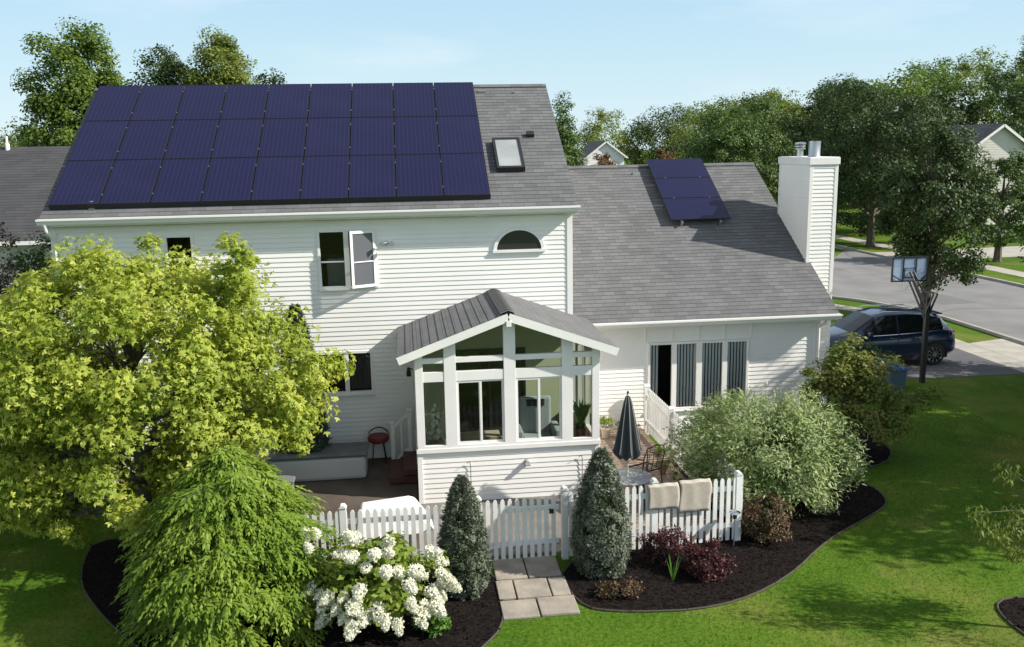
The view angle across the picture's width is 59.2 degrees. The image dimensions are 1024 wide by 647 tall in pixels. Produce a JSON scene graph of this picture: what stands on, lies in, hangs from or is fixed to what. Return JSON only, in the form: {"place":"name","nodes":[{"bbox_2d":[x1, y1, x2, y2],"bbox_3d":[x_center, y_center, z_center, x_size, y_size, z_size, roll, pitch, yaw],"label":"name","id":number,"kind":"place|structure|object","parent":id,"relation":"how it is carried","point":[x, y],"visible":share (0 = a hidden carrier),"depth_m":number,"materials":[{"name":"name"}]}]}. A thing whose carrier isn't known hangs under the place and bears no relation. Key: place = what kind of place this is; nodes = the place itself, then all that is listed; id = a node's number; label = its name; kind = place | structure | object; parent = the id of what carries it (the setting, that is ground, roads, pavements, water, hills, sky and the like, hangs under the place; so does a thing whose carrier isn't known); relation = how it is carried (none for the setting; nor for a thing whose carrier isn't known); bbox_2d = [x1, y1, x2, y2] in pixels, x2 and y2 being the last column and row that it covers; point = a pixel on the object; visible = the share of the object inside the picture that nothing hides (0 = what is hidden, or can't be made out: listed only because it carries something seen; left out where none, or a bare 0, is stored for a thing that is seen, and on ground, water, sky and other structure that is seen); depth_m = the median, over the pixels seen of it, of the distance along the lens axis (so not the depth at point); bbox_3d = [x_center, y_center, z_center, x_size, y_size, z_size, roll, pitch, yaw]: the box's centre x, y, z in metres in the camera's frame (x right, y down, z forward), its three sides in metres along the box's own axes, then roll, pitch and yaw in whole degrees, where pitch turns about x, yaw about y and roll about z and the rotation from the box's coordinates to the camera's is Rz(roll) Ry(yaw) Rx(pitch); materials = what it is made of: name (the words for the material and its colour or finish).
{"place":"outdoors","nodes":[
{"label":"outdoors","id":0,"kind":"place"},
{"bbox_2d":[0,222,57,318],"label":"tree","id":1,"kind":"object","parent":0,"point":[7,279],"visible":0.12,"depth_m":22.10,"materials":[{"name":"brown plant"}]},
{"bbox_2d":[268,456,419,559],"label":"patio","id":2,"kind":"structure","parent":0,"point":[374,484],"depth_m":19.02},
{"bbox_2d":[277,303,333,459],"bbox_3d":[-4.613,1.554,19.779,1.286,4.107,1.301,-2,11,-7],"label":"columnar juniper","id":3,"kind":"object","parent":2,"relation":"on","point":[321,440],"visible":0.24,"depth_m":19.56,"materials":[{"name":"green plant"}]},
{"bbox_2d":[268,442,368,481],"bbox_3d":[-4.224,3.063,19.878,2.130,0.620,0.800,-2,11,-7],"label":"deck box","id":4,"kind":"object","parent":2,"relation":"on","point":[335,461],"visible":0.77,"depth_m":19.55,"materials":[{"name":"grey plastic"}]},
{"bbox_2d":[356,496,433,545],"bbox_3d":[-2.098,3.606,16.150,1.395,0.928,0.699,-2,11,-7],"label":"covered table","id":5,"kind":"object","parent":2,"relation":"on","point":[402,502],"visible":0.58,"depth_m":15.90,"materials":[{"name":"white fabric"}]},
{"bbox_2d":[389,451,417,483],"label":"porch steps","id":6,"kind":"structure","parent":2,"relation":"on","point":[404,469],"depth_m":19.51,"materials":[{"name":"red wood"}]},
{"bbox_2d":[389,408,412,458],"bbox_3d":[-2.499,2.575,20.384,0.510,1.320,0.120,-2,11,-7],"label":"stair railing","id":7,"kind":"object","parent":6,"relation":"attached to","point":[393,424],"visible":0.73,"depth_m":20.32,"materials":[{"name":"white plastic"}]},
{"bbox_2d":[0,150,1023,646],"bbox_3d":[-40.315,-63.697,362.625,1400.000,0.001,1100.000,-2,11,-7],"label":"ground","id":8,"kind":"structure","parent":0,"point":[994,404],"depth_m":15.37,"materials":[{"name":"green plant"}]},
{"bbox_2d":[0,230,59,325],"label":"deciduous tree","id":9,"kind":"object","parent":8,"relation":"on","point":[34,264],"visible":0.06,"depth_m":24.85,"materials":[{"name":"green plant"}]},
{"bbox_2d":[0,136,69,311],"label":"neighbour house","id":10,"kind":"structure","parent":8,"relation":"on","point":[28,176],"depth_m":35.07,"materials":[{"name":"grey"}]},
{"bbox_2d":[0,438,114,516],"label":"dark bush","id":11,"kind":"object","parent":8,"relation":"on","point":[63,456],"visible":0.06,"depth_m":18.28,"materials":[{"name":"green plant"}]},
{"bbox_2d":[1,16,128,146],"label":"deciduous tree","id":12,"kind":"object","parent":8,"relation":"on","point":[61,103],"visible":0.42,"depth_m":42.45,"materials":[{"name":"green plant"}]},
{"bbox_2d":[122,43,192,85],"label":"deciduous tree","id":13,"kind":"object","parent":8,"relation":"on","point":[168,66],"visible":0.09,"depth_m":44.96,"materials":[{"name":"green plant"}]},
{"bbox_2d":[176,24,260,86],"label":"deciduous tree","id":14,"kind":"object","parent":8,"relation":"on","point":[226,54],"visible":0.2,"depth_m":43.47,"materials":[{"name":"green plant"}]},
{"bbox_2d":[83,540,501,646],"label":"mulch bed","id":15,"kind":"object","parent":8,"relation":"on","point":[489,611],"visible":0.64,"depth_m":14.06,"materials":[{"name":"brown soil"}]},
{"bbox_2d":[0,231,356,550],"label":"maple tree","id":16,"kind":"object","parent":15,"relation":"on","point":[204,370],"visible":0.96,"depth_m":14.72,"materials":[{"name":"green plant"}]},
{"bbox_2d":[110,445,339,646],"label":"leafy shrub","id":17,"kind":"object","parent":15,"relation":"on","point":[235,509],"visible":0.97,"depth_m":12.91,"materials":[{"name":"green plant"}]},
{"bbox_2d":[205,495,482,564],"bbox_3d":[-2.866,3.713,15.467,4.748,1.290,0.136,-2,11,-6],"label":"picket fence","id":18,"kind":"object","parent":15,"relation":"on","point":[341,521],"visible":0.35,"depth_m":15.44,"materials":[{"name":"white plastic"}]},
{"bbox_2d":[300,527,462,641],"bbox_3d":[-1.991,3.815,13.568,2.126,1.776,2.144,9,15,41],"label":"hydrangea","id":19,"kind":"object","parent":15,"relation":"on","point":[364,598],"visible":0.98,"depth_m":13.19,"materials":[{"name":"white plant"}]},
{"bbox_2d":[434,474,494,600],"bbox_3d":[-0.782,3.462,14.670,1.000,2.134,0.976,-2,11,-7],"label":"dwarf spruce","id":20,"kind":"object","parent":15,"relation":"on","point":[464,547],"visible":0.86,"depth_m":14.47,"materials":[{"name":"green plant"}]},
{"bbox_2d":[35,84,842,503],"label":"house","id":21,"kind":"structure","parent":8,"relation":"on","point":[547,270],"depth_m":20.78,"materials":[{"name":"plastic"}]},
{"bbox_2d":[49,91,490,209],"bbox_3d":[-5.388,-4.229,21.274,9.386,2.584,3.954,-2,11,-7],"label":"panel rail","id":22,"kind":"object","parent":21,"relation":"attached to","point":[299,201],"visible":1,"depth_m":19.62,"materials":[{"name":"black metal"}]},
{"bbox_2d":[48,160,114,205],"bbox_3d":[-9.363,-3.085,19.686,1.042,0.045,1.655,-2,44,-7],"label":"solar panel","id":23,"kind":"object","parent":22,"relation":"attached to","point":[82,182],"visible":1,"depth_m":19.64,"materials":[{"name":"blue"}]},
{"bbox_2d":[67,121,128,160],"bbox_3d":[-9.547,-4.240,20.882,1.042,0.045,1.655,-2,44,-7],"label":"solar panel","id":24,"kind":"object","parent":22,"relation":"attached to","point":[99,140],"visible":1,"depth_m":20.85,"materials":[{"name":"blue glass"}]},
{"bbox_2d":[84,85,141,120],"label":"solar panel","id":25,"kind":"object","parent":22,"relation":"attached to","point":[113,103],"visible":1,"depth_m":22.04,"materials":[{"name":"blue glass"}]},
{"bbox_2d":[100,159,162,204],"bbox_3d":[-8.326,-3.127,19.805,1.042,0.045,1.655,-2,44,-7],"label":"solar panel","id":26,"kind":"object","parent":22,"relation":"attached to","point":[131,181],"visible":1,"depth_m":19.76,"materials":[{"name":"blue glass"}]},
{"bbox_2d":[116,120,174,159],"bbox_3d":[-8.510,-4.282,21.001,1.042,0.045,1.655,-2,44,-7],"label":"solar panel","id":27,"kind":"object","parent":22,"relation":"attached to","point":[145,139],"visible":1,"depth_m":20.97,"materials":[{"name":"blue glass"}]},
{"bbox_2d":[130,85,184,120],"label":"solar panel","id":28,"kind":"object","parent":22,"relation":"attached to","point":[157,102],"visible":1,"depth_m":22.17,"materials":[{"name":"blue glass"}]},
{"bbox_2d":[151,158,209,203],"bbox_3d":[-7.290,-3.169,19.923,1.042,0.045,1.655,-2,44,-7],"label":"solar panel","id":29,"kind":"object","parent":22,"relation":"attached to","point":[181,180],"visible":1,"depth_m":19.88,"materials":[{"name":"blue glass"}]},
{"bbox_2d":[164,119,218,158],"bbox_3d":[-7.474,-4.324,21.119,1.042,0.045,1.655,-2,44,-7],"label":"solar panel","id":30,"kind":"object","parent":22,"relation":"attached to","point":[189,139],"visible":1,"depth_m":21.08,"materials":[{"name":"blue glass"}]},
{"bbox_2d":[175,85,226,119],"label":"solar panel","id":31,"kind":"object","parent":22,"relation":"attached to","point":[201,102],"visible":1,"depth_m":22.28,"materials":[{"name":"blue glass"}]},
{"bbox_2d":[201,157,256,202],"bbox_3d":[-6.253,-3.211,20.042,1.042,0.045,1.655,-2,44,-7],"label":"solar panel","id":32,"kind":"object","parent":22,"relation":"attached to","point":[229,179],"visible":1,"depth_m":19.99,"materials":[{"name":"blue glass"}]},
{"bbox_2d":[211,119,263,157],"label":"solar panel","id":33,"kind":"object","parent":22,"relation":"attached to","point":[238,138],"visible":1,"depth_m":21.20,"materials":[{"name":"blue glass"}]},
{"bbox_2d":[220,84,268,118],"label":"solar panel","id":34,"kind":"object","parent":22,"relation":"attached to","point":[245,101],"visible":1,"depth_m":22.41,"materials":[{"name":"blue glass"}]},
{"bbox_2d":[251,156,303,200],"bbox_3d":[-5.217,-3.253,20.161,1.042,0.045,1.655,-2,44,-7],"label":"solar panel","id":35,"kind":"object","parent":22,"relation":"attached to","point":[277,178],"visible":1,"depth_m":20.11,"materials":[{"name":"blue glass"}]},
{"bbox_2d":[258,118,306,156],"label":"solar panel","id":36,"kind":"object","parent":22,"relation":"attached to","point":[283,137],"visible":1,"depth_m":21.32,"materials":[{"name":"blue glass"}]},
{"bbox_2d":[264,84,310,118],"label":"solar panel","id":37,"kind":"object","parent":22,"relation":"attached to","point":[287,100],"visible":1,"depth_m":22.52,"materials":[{"name":"blue glass"}]},
{"bbox_2d":[300,156,349,199],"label":"solar panel","id":38,"kind":"object","parent":22,"relation":"attached to","point":[325,177],"visible":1,"depth_m":20.23,"materials":[{"name":"blue glass"}]},
{"bbox_2d":[304,117,350,155],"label":"solar panel","id":39,"kind":"object","parent":22,"relation":"attached to","point":[327,136],"visible":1,"depth_m":21.44,"materials":[{"name":"blue glass"}]},
{"bbox_2d":[308,83,351,117],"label":"solar panel","id":40,"kind":"object","parent":22,"relation":"attached to","point":[330,100],"visible":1,"depth_m":22.64,"materials":[{"name":"blue glass"}]},
{"bbox_2d":[350,117,394,154],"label":"solar panel","id":41,"kind":"object","parent":22,"relation":"attached to","point":[372,135],"visible":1,"depth_m":21.57,"materials":[{"name":"blue glass"}]},
{"bbox_2d":[349,155,396,198],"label":"solar panel","id":42,"kind":"object","parent":22,"relation":"attached to","point":[372,176],"visible":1,"depth_m":20.35,"materials":[{"name":"blue glass"}]},
{"bbox_2d":[352,83,393,116],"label":"solar panel","id":43,"kind":"object","parent":22,"relation":"attached to","point":[372,99],"visible":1,"depth_m":22.77,"materials":[{"name":"blue glass"}]},
{"bbox_2d":[393,83,435,116],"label":"solar panel","id":44,"kind":"object","parent":22,"relation":"attached to","point":[413,99],"visible":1,"depth_m":22.87,"materials":[{"name":"blue glass"}]},
{"bbox_2d":[394,116,439,154],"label":"solar panel","id":45,"kind":"object","parent":22,"relation":"attached to","point":[417,135],"visible":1,"depth_m":21.68,"materials":[{"name":"blue glass"}]},
{"bbox_2d":[396,154,443,197],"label":"solar panel","id":46,"kind":"object","parent":22,"relation":"attached to","point":[418,175],"visible":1,"depth_m":20.47,"materials":[{"name":"blue glass"}]},
{"bbox_2d":[434,82,477,115],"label":"solar panel","id":47,"kind":"object","parent":22,"relation":"attached to","point":[454,98],"visible":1,"depth_m":23.00,"materials":[{"name":"blue glass"}]},
{"bbox_2d":[437,116,483,153],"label":"solar panel","id":48,"kind":"object","parent":22,"relation":"attached to","point":[459,134],"visible":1,"depth_m":21.80,"materials":[{"name":"blue glass"}]},
{"bbox_2d":[440,153,489,196],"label":"solar panel","id":49,"kind":"object","parent":22,"relation":"attached to","point":[464,174],"visible":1,"depth_m":20.59,"materials":[{"name":"blue glass"}]},
{"bbox_2d":[316,229,349,290],"bbox_3d":[-3.988,-1.408,20.053,0.680,1.365,0.130,-2,11,-7],"label":"window","id":50,"kind":"structure","parent":21,"relation":"in","point":[322,288],"depth_m":20.03,"materials":[{"name":"glass"}]},
{"bbox_2d":[315,350,375,396],"bbox_3d":[-3.803,1.136,20.574,1.320,1.045,0.130,-2,11,-7],"label":"window","id":51,"kind":"structure","parent":21,"relation":"in","point":[347,384],"depth_m":20.60,"materials":[{"name":"glass"}]},
{"bbox_2d":[345,228,378,288],"bbox_3d":[-3.322,-1.426,19.993,0.670,1.330,0.399,-2,11,-7],"label":"window","id":52,"kind":"structure","parent":21,"relation":"in","point":[363,258],"depth_m":19.97,"materials":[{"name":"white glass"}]},
{"bbox_2d":[493,227,545,252],"bbox_3d":[0.160,-1.898,20.432,1.210,0.563,0.075,-2,11,-7],"label":"window","id":53,"kind":"structure","parent":21,"relation":"in","point":[517,239],"depth_m":20.44,"materials":[{"name":"grey plastic"}]},
{"bbox_2d":[518,395,558,437],"bbox_3d":[0.546,2.273,19.856,1.000,1.250,0.720,-2,11,-7],"label":"armchair","id":54,"kind":"object","parent":21,"relation":"on","point":[528,417],"visible":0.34,"depth_m":19.99,"materials":[{"name":"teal fabric"}]},
{"bbox_2d":[647,339,749,411],"bbox_3d":[4.718,1.320,22.891,2.670,1.805,0.130,-2,11,-7],"label":"sliding door","id":55,"kind":"structure","parent":21,"relation":"in","point":[699,344],"depth_m":22.84,"materials":[{"name":"white plastic"}]},
{"bbox_2d":[680,219,721,226],"bbox_3d":[5.073,-3.803,26.115,1.150,1.760,2.769,-2,11,-7],"label":"panel rail","id":56,"kind":"object","parent":21,"relation":"attached to","point":[719,224],"visible":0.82,"depth_m":24.99,"materials":[{"name":"silver metal"}]},
{"bbox_2d":[646,158,709,177],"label":"solar panel","id":57,"kind":"object","parent":56,"relation":"attached to","point":[679,168],"visible":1,"depth_m":26.86,"materials":[{"name":"blue glass"}]},
{"bbox_2d":[654,177,719,198],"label":"solar panel","id":58,"kind":"object","parent":56,"relation":"attached to","point":[697,187],"visible":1,"depth_m":26.09,"materials":[{"name":"blue glass"}]},
{"bbox_2d":[662,197,730,220],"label":"solar panel","id":59,"kind":"object","parent":56,"relation":"attached to","point":[705,208],"visible":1,"depth_m":25.31,"materials":[{"name":"blue"}]},
{"bbox_2d":[0,36,1023,183],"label":"distant wood","id":60,"kind":"object","parent":8,"relation":"on","point":[920,79],"visible":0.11,"depth_m":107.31,"materials":[{"name":"green plant"}]},
{"bbox_2d":[552,90,589,165],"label":"deciduous tree","id":61,"kind":"object","parent":8,"relation":"on","point":[570,149],"visible":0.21,"depth_m":69.06,"materials":[{"name":"green plant"}]},
{"bbox_2d":[644,384,742,533],"bbox_3d":[3.781,2.733,19.661,0.136,1.310,6.308,-2,11,-7],"label":"picket fence","id":62,"kind":"object","parent":8,"relation":"on","point":[659,414],"visible":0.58,"depth_m":21.25,"materials":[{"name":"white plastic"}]},
{"bbox_2d":[564,423,889,609],"bbox_3d":[5.050,3.556,18.657,4.961,0.001,11.311,4,12,24],"label":"mulch bed","id":63,"kind":"object","parent":8,"relation":"on","point":[776,572],"visible":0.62,"depth_m":15.70,"materials":[{"name":"black soil"}]},
{"bbox_2d":[80,446,1023,646],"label":"mulch chips","id":64,"kind":"object","parent":63,"relation":"on","point":[461,620],"visible":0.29,"depth_m":15.14,"materials":[{"name":"brown wood"}]},
{"bbox_2d":[569,446,634,579],"bbox_3d":[1.524,3.204,15.305,1.155,2.327,1.120,-2,11,-7],"label":"dwarf spruce","id":65,"kind":"object","parent":63,"relation":"on","point":[600,542],"visible":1,"depth_m":15.06,"materials":[{"name":"green plant"}]},
{"bbox_2d":[594,573,644,599],"bbox_3d":[1.744,4.280,14.639,0.866,0.334,0.542,-2,11,-7],"label":"shrub","id":66,"kind":"object","parent":63,"relation":"on","point":[608,584],"visible":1,"depth_m":14.55,"materials":[{"name":"brown plant"}]},
{"bbox_2d":[560,470,742,559],"bbox_3d":[2.525,3.437,16.195,3.386,1.360,0.136,-3,11,-10],"label":"picket fence","id":67,"kind":"object","parent":63,"relation":"on","point":[651,520],"visible":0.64,"depth_m":16.25,"materials":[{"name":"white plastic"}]},
{"bbox_2d":[485,496,558,560],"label":"garden gate","id":68,"kind":"structure","parent":67,"relation":"attached to","point":[524,509],"depth_m":15.74,"materials":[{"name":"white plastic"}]},
{"bbox_2d":[646,482,679,509],"bbox_3d":[2.695,3.075,16.115,0.590,0.467,0.130,-3,11,-10],"label":"towel","id":69,"kind":"object","parent":67,"relation":"hanging from","point":[664,495],"visible":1,"depth_m":16.06,"materials":[{"name":"beige fabric"}]},
{"bbox_2d":[678,478,711,512],"bbox_3d":[3.277,3.087,16.230,0.630,0.597,0.130,-3,11,-10],"label":"towel","id":70,"kind":"object","parent":67,"relation":"hanging from","point":[695,495],"visible":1,"depth_m":16.17,"materials":[{"name":"beige fabric"}]},
{"bbox_2d":[635,524,696,569],"bbox_3d":[2.696,3.872,15.664,1.079,0.700,0.866,-2,11,-7],"label":"barberry","id":71,"kind":"object","parent":63,"relation":"on","point":[663,542],"visible":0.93,"depth_m":15.62,"materials":[{"name":"red plant"}]},
{"bbox_2d":[679,536,739,584],"bbox_3d":[3.309,3.958,15.241,0.899,0.672,0.846,-11,15,-41],"label":"barberry","id":72,"kind":"object","parent":63,"relation":"on","point":[698,565],"visible":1,"depth_m":15.10,"materials":[{"name":"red plant"}]},
{"bbox_2d":[562,425,891,611],"bbox_3d":[5.050,3.556,18.657,4.992,0.028,11.343,4,12,24],"label":"bed edging","id":73,"kind":"object","parent":63,"relation":"on","point":[741,598],"visible":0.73,"depth_m":14.82,"materials":[{"name":"grey"}]},
{"bbox_2d":[731,491,794,543],"bbox_3d":[4.587,3.549,16.624,1.188,0.896,1.125,3,12,20],"label":"barberry","id":74,"kind":"object","parent":63,"relation":"on","point":[773,523],"visible":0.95,"depth_m":16.39,"materials":[{"name":"brown plant"}]},
{"bbox_2d":[662,380,872,518],"bbox_3d":[5.059,2.445,17.841,4.194,2.658,3.276,-2,11,-7],"label":"dappled willow","id":75,"kind":"object","parent":63,"relation":"on","point":[796,430],"visible":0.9,"depth_m":17.19,"materials":[{"name":"green plant"}]},
{"bbox_2d":[793,332,947,453],"bbox_3d":[8.134,1.588,20.901,3.218,2.921,2.343,-8,13,-32],"label":"shrub","id":76,"kind":"object","parent":63,"relation":"on","point":[863,385],"visible":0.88,"depth_m":20.38,"materials":[{"name":"green plant"}]},
{"bbox_2d":[682,107,796,204],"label":"deciduous tree","id":77,"kind":"object","parent":8,"relation":"on","point":[748,140],"visible":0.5,"depth_m":66.86,"materials":[{"name":"green plant"}]},
{"bbox_2d":[680,95,804,183],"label":"deciduous tree","id":78,"kind":"object","parent":8,"relation":"on","point":[761,109],"visible":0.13,"depth_m":81.13,"materials":[{"name":"green plant"}]},
{"bbox_2d":[624,35,1023,196],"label":"distant wood","id":79,"kind":"object","parent":8,"relation":"on","point":[1011,102],"visible":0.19,"depth_m":95.84,"materials":[{"name":"green plant"}]},
{"bbox_2d":[771,72,898,205],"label":"deciduous tree","id":80,"kind":"object","parent":8,"relation":"on","point":[796,134],"visible":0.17,"depth_m":77.27,"materials":[{"name":"green plant"}]},
{"bbox_2d":[796,76,992,246],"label":"deciduous tree","id":81,"kind":"object","parent":8,"relation":"on","point":[861,176],"visible":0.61,"depth_m":58.42,"materials":[{"name":"green plant"}]},
{"bbox_2d":[890,256,937,382],"bbox_3d":[12.090,-0.130,27.084,1.352,3.750,0.868,7,14,36],"label":"basketball hoop","id":82,"kind":"object","parent":8,"relation":"on","point":[910,269],"visible":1,"depth_m":26.88,"materials":[{"name":"black metal"}]},
{"bbox_2d":[832,295,1023,344],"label":"curb","id":83,"kind":"structure","parent":8,"relation":"on","point":[991,332],"depth_m":35.37,"materials":[{"name":"concrete"}]},
{"bbox_2d":[869,96,1010,306],"bbox_3d":[17.056,-4.608,36.078,5.313,8.877,4.603,-2,11,-7],"label":"deciduous tree","id":84,"kind":"object","parent":8,"relation":"on","point":[931,218],"visible":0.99,"depth_m":35.61,"materials":[{"name":"green plant"}]},
{"bbox_2d":[957,147,1023,261],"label":"deciduous tree","id":85,"kind":"object","parent":8,"relation":"on","point":[1012,168],"visible":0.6,"depth_m":51.25,"materials":[{"name":"green plant"}]},
{"bbox_2d":[970,338,1023,361],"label":"driveway apron","id":86,"kind":"object","parent":8,"relation":"on","point":[1010,348],"visible":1,"depth_m":31.36,"materials":[{"name":"concrete"}]},
{"bbox_2d":[999,598,1023,631],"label":"mulch bed","id":87,"kind":"object","parent":8,"relation":"on","point":[1008,606],"visible":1,"depth_m":13.95,"materials":[{"name":"brown soil"}]},
{"bbox_2d":[966,457,1023,566],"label":"weeping sapling","id":88,"kind":"object","parent":87,"relation":"on","point":[1001,539],"visible":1,"depth_m":12.81,"materials":[{"name":"green plant"}]},
{"bbox_2d":[0,0,1023,149],"label":"sky","id":89,"kind":"structure","parent":0,"point":[631,56],"materials":[{"name":"blue"}]},
{"bbox_2d":[421,494,616,560],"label":"patio","id":90,"kind":"structure","parent":0,"point":[558,521],"depth_m":17.48,"materials":[{"name":"stone"}]},
{"bbox_2d":[492,555,579,620],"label":"stone path","id":91,"kind":"structure","parent":0,"point":[561,601],"depth_m":14.83,"materials":[{"name":"beige stone"}]},
{"bbox_2d":[573,141,627,165],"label":"neighbour house","id":92,"kind":"structure","parent":0,"point":[601,147],"depth_m":120.64,"materials":[{"name":"plastic"}]},
{"bbox_2d":[599,427,729,543],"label":"patio","id":93,"kind":"structure","parent":0,"point":[646,441],"depth_m":19.72,"materials":[{"name":"brick"}]},
{"bbox_2d":[612,391,642,486],"bbox_3d":[2.275,2.467,17.766,0.571,2.380,0.572,2,12,16],"label":"patio umbrella","id":94,"kind":"object","parent":93,"relation":"on","point":[627,445],"visible":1,"depth_m":17.57,"materials":[{"name":"grey fabric"}]},
{"bbox_2d":[605,468,651,510],"bbox_3d":[2.293,3.327,17.905,0.960,0.641,0.960,-2,11,-7],"label":"patio table","id":95,"kind":"object","parent":93,"relation":"on","point":[636,477],"visible":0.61,"depth_m":17.75,"materials":[{"name":"grey glass"}]},
{"bbox_2d":[829,348,1023,378],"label":"driveway","id":96,"kind":"structure","parent":0,"point":[955,362],"depth_m":28.73,"materials":[{"name":"concrete"}]},
{"bbox_2d":[829,304,954,364],"bbox_3d":[11.915,0.363,29.690,4.760,1.771,2.240,-2,11,-7],"label":"parked car","id":97,"kind":"object","parent":96,"relation":"on","point":[887,328],"visible":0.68,"depth_m":28.95,"materials":[{"name":"blue paint"}]},
{"bbox_2d":[832,246,1023,339],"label":"street","id":98,"kind":"structure","parent":0,"point":[863,280],"depth_m":42.57,"materials":[{"name":"grey asphalt"}]},
{"bbox_2d":[835,304,1023,372],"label":"sidewalk","id":99,"kind":"structure","parent":0,"point":[989,355],"depth_m":30.52,"materials":[{"name":"concrete"}]},
{"bbox_2d":[835,234,1023,276],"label":"sidewalk","id":100,"kind":"structure","parent":0,"point":[1006,271],"depth_m":51.34,"materials":[{"name":"concrete"}]},
{"bbox_2d":[881,124,1023,223],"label":"neighbour house","id":101,"kind":"structure","parent":0,"point":[997,141],"depth_m":74.27,"materials":[{"name":"beige"}]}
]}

